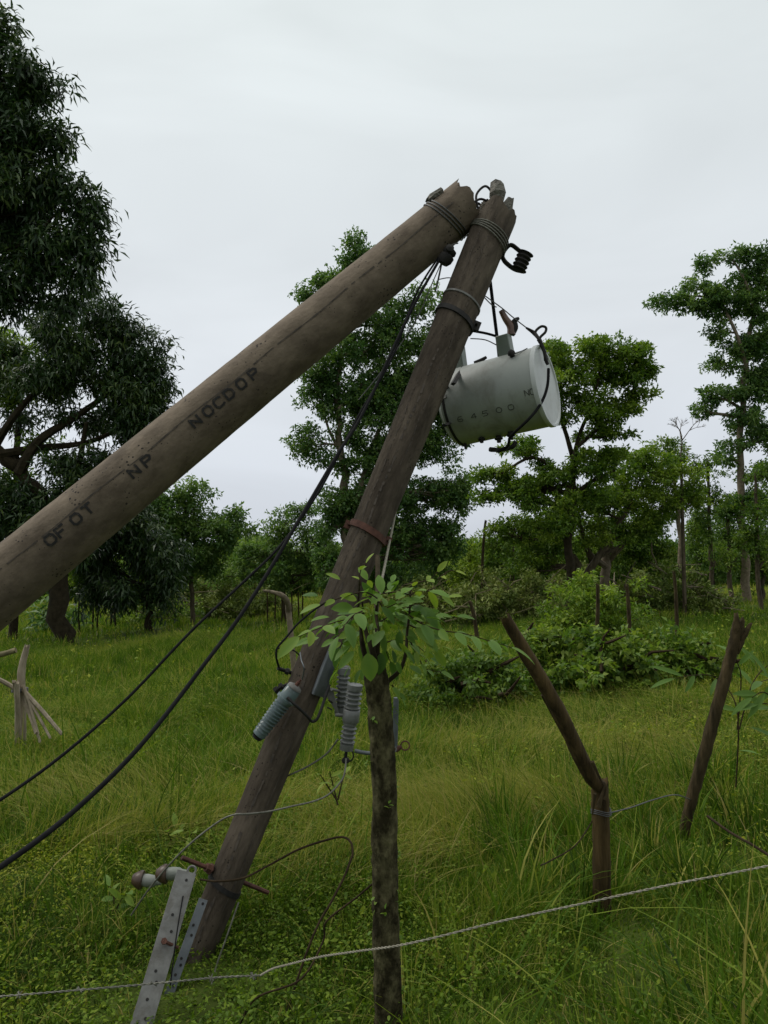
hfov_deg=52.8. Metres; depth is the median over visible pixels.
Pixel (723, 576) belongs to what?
background tree
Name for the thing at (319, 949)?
dry vine
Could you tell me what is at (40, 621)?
bushes
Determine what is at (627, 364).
layered tree
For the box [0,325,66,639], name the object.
tree
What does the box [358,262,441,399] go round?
guy wire
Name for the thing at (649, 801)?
fence wire
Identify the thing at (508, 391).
transformer
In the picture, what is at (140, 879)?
pin insulator
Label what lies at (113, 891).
leafy plant
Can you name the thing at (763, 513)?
slim tree
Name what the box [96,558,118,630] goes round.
sapling
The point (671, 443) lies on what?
thin tree
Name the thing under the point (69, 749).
black cable
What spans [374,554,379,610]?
grey stick
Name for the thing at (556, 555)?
background tree
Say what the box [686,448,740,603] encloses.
slim tree
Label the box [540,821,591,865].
fence wire
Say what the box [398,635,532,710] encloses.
bush
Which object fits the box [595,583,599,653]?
stake
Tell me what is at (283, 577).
bushy tree
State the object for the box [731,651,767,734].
leafy plant
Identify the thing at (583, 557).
background tree
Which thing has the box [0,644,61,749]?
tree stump
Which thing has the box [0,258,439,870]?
black cable
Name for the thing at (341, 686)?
insulator
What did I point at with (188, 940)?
crossarm
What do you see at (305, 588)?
wood
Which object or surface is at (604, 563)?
forked tree
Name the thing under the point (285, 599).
broken trunk
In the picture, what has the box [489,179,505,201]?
concrete chunk
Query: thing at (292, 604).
post
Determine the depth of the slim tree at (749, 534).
28.91 m
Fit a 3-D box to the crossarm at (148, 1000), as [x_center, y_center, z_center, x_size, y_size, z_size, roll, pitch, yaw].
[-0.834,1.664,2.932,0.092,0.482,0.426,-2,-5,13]
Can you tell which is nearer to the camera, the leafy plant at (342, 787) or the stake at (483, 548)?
the leafy plant at (342, 787)
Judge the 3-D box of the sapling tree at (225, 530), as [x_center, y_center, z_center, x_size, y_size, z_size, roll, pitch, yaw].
[-7.160,1.385,29.115,5.100,5.828,3.072,-1,-5,0]
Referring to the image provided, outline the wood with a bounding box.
[39,531,767,599]
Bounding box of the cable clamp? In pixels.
[434,243,457,291]
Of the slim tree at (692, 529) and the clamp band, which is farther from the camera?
the slim tree at (692, 529)
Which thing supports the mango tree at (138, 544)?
on the ground at (212, 1003)
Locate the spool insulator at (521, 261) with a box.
[501,243,532,273]
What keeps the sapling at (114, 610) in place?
on the ground at (212, 1003)
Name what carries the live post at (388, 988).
on the ground at (212, 1003)
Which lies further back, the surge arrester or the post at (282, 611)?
the post at (282, 611)
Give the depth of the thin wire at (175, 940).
2.94 m
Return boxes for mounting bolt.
[273,683,286,693]
[277,667,291,674]
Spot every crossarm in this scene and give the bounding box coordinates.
[130,869,195,1023]
[164,898,207,993]
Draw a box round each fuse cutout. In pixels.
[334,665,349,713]
[339,683,409,763]
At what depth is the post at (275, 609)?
29.95 m
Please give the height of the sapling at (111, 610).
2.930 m
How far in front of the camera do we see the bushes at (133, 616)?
31.69 m
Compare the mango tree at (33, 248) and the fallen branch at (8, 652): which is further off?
the mango tree at (33, 248)
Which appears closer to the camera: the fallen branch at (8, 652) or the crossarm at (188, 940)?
the crossarm at (188, 940)
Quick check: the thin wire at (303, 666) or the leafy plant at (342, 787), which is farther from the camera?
the leafy plant at (342, 787)
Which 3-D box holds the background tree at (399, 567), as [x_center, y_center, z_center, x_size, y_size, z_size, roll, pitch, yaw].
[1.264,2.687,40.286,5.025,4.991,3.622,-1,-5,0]
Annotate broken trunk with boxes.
[263,590,295,670]
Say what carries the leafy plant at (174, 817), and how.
on the ground at (212, 1003)
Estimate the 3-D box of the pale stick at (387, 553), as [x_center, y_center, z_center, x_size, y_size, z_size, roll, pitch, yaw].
[0.012,0.215,3.901,0.021,0.468,0.387,-3,-5,16]
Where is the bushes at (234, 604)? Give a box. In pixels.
[159,560,307,621]
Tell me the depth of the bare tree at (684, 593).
24.92 m
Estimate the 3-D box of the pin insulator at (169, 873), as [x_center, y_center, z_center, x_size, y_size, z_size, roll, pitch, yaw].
[-0.854,1.487,3.180,0.168,0.078,0.078,-1,-5,0]
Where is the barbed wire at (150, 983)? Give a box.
[0,972,259,998]
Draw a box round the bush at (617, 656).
[544,620,694,698]
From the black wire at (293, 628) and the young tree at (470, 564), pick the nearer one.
the black wire at (293, 628)
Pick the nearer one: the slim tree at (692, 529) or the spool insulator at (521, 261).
the spool insulator at (521, 261)
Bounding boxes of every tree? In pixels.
[0,0,128,340]
[0,283,183,643]
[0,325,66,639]
[68,502,195,630]
[146,472,260,623]
[203,499,342,618]
[214,541,270,594]
[278,225,478,622]
[380,526,448,583]
[424,544,479,591]
[436,536,506,588]
[466,330,664,611]
[472,529,549,586]
[481,440,712,614]
[495,510,584,585]
[562,514,631,584]
[580,505,647,606]
[606,504,688,597]
[639,433,711,579]
[642,239,767,603]
[667,417,703,614]
[673,515,740,587]
[676,510,724,585]
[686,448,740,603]
[701,497,753,599]
[707,505,767,600]
[726,459,767,610]
[756,456,767,556]
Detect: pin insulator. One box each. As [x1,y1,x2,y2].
[131,870,160,889]
[155,864,196,883]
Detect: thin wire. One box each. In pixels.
[170,896,183,985]
[211,902,238,983]
[300,652,304,679]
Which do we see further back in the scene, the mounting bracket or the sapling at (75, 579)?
the sapling at (75, 579)
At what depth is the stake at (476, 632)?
12.97 m
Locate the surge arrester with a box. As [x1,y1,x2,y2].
[252,679,330,740]
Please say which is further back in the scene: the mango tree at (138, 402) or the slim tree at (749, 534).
the slim tree at (749, 534)
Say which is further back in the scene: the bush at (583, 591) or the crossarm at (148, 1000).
the bush at (583, 591)
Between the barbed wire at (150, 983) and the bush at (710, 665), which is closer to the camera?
the barbed wire at (150, 983)
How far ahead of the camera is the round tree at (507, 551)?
32.76 m
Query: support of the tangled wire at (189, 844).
attached to the pin insulator at (169, 873)
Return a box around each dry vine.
[239,883,371,1023]
[281,854,353,1023]
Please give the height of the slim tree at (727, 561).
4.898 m
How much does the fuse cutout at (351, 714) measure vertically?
0.370 m
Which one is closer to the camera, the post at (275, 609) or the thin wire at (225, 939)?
the thin wire at (225, 939)
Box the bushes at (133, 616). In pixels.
[107,594,207,625]
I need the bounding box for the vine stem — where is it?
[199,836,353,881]
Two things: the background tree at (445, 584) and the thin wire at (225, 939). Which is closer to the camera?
the thin wire at (225, 939)
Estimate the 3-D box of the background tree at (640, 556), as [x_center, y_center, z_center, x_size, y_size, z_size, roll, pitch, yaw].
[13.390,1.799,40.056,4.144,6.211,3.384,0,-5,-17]
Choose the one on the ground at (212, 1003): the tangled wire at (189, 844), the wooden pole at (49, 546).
the wooden pole at (49, 546)
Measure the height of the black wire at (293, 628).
0.305 m
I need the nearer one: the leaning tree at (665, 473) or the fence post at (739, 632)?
the fence post at (739, 632)
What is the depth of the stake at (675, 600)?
14.97 m
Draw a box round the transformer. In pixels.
[439,281,560,452]
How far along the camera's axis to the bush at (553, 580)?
27.99 m
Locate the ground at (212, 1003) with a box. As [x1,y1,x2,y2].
[0,583,767,1023]
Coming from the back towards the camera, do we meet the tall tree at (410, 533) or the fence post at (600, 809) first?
the tall tree at (410, 533)
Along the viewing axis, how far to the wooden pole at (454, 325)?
3.93 m
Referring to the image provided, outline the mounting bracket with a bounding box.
[327,688,342,717]
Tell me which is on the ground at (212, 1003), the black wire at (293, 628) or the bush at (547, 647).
the bush at (547, 647)
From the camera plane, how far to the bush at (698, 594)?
25.53 m
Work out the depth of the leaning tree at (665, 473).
24.75 m
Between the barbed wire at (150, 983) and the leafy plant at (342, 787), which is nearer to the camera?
the barbed wire at (150, 983)
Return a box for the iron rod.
[181,855,268,894]
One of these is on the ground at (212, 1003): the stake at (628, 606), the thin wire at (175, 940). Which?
the stake at (628, 606)
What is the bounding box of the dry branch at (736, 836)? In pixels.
[706,815,767,855]
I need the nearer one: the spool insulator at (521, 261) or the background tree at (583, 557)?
the spool insulator at (521, 261)
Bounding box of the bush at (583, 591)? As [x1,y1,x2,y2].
[519,567,660,642]
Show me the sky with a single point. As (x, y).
(238, 141)
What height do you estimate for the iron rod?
0.256 m
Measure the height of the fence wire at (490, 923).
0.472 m
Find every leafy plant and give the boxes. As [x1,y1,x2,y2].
[101,874,133,921]
[161,812,201,851]
[316,766,351,804]
[651,645,767,786]
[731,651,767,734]
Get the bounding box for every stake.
[468,601,478,651]
[481,520,486,610]
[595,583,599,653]
[625,584,631,632]
[672,571,678,640]
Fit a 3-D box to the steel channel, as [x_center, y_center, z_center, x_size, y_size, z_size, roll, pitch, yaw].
[-0.276,0.748,3.663,0.151,0.274,0.090,0,-5,-17]
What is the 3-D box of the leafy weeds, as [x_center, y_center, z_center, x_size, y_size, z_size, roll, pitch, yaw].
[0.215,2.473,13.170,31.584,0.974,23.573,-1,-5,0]
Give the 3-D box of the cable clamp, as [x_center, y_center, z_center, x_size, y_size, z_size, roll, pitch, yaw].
[0.365,-1.425,4.499,0.098,0.280,0.125,3,-7,-42]
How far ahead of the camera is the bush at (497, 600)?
22.93 m
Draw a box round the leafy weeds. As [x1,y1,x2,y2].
[0,606,767,1023]
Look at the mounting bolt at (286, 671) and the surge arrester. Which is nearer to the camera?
the surge arrester
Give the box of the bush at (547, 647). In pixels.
[502,617,590,688]
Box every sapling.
[68,566,88,634]
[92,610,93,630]
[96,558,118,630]
[110,560,126,625]
[114,555,128,627]
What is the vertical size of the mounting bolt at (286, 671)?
0.064 m
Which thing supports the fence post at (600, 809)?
on the ground at (212, 1003)
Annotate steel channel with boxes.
[311,644,340,697]
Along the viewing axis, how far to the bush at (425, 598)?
25.01 m
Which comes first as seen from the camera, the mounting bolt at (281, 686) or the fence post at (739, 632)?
the mounting bolt at (281, 686)
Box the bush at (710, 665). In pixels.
[649,616,743,687]
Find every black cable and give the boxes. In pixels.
[0,256,438,801]
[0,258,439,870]
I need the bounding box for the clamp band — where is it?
[208,874,240,898]
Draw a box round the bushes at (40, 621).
[23,591,92,632]
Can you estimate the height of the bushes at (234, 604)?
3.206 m
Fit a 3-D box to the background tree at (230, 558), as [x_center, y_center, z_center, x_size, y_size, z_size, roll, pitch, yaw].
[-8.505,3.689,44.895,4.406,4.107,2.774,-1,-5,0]
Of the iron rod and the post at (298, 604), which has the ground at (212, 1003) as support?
the post at (298, 604)
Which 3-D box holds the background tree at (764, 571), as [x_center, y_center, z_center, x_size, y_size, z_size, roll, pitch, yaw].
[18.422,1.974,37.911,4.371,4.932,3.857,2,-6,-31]
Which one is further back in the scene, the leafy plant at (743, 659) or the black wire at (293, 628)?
the leafy plant at (743, 659)
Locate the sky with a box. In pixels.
[0,0,767,548]
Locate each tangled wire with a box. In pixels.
[130,758,346,915]
[288,739,338,775]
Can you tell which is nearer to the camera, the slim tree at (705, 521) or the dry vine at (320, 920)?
the dry vine at (320, 920)
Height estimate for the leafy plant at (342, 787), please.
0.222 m
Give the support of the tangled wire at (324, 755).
attached to the wooden pole at (454, 325)
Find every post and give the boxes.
[274,595,275,619]
[277,553,532,1023]
[281,592,282,621]
[291,592,292,619]
[297,592,299,620]
[501,613,611,919]
[678,612,752,839]
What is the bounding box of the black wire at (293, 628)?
[275,597,332,667]
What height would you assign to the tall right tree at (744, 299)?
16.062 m
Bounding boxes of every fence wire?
[260,865,767,975]
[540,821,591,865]
[609,794,690,813]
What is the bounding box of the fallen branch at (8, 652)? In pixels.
[0,648,16,656]
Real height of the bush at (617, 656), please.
1.007 m
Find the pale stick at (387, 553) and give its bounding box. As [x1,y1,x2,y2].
[380,512,396,593]
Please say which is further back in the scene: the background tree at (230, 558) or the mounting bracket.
the background tree at (230, 558)

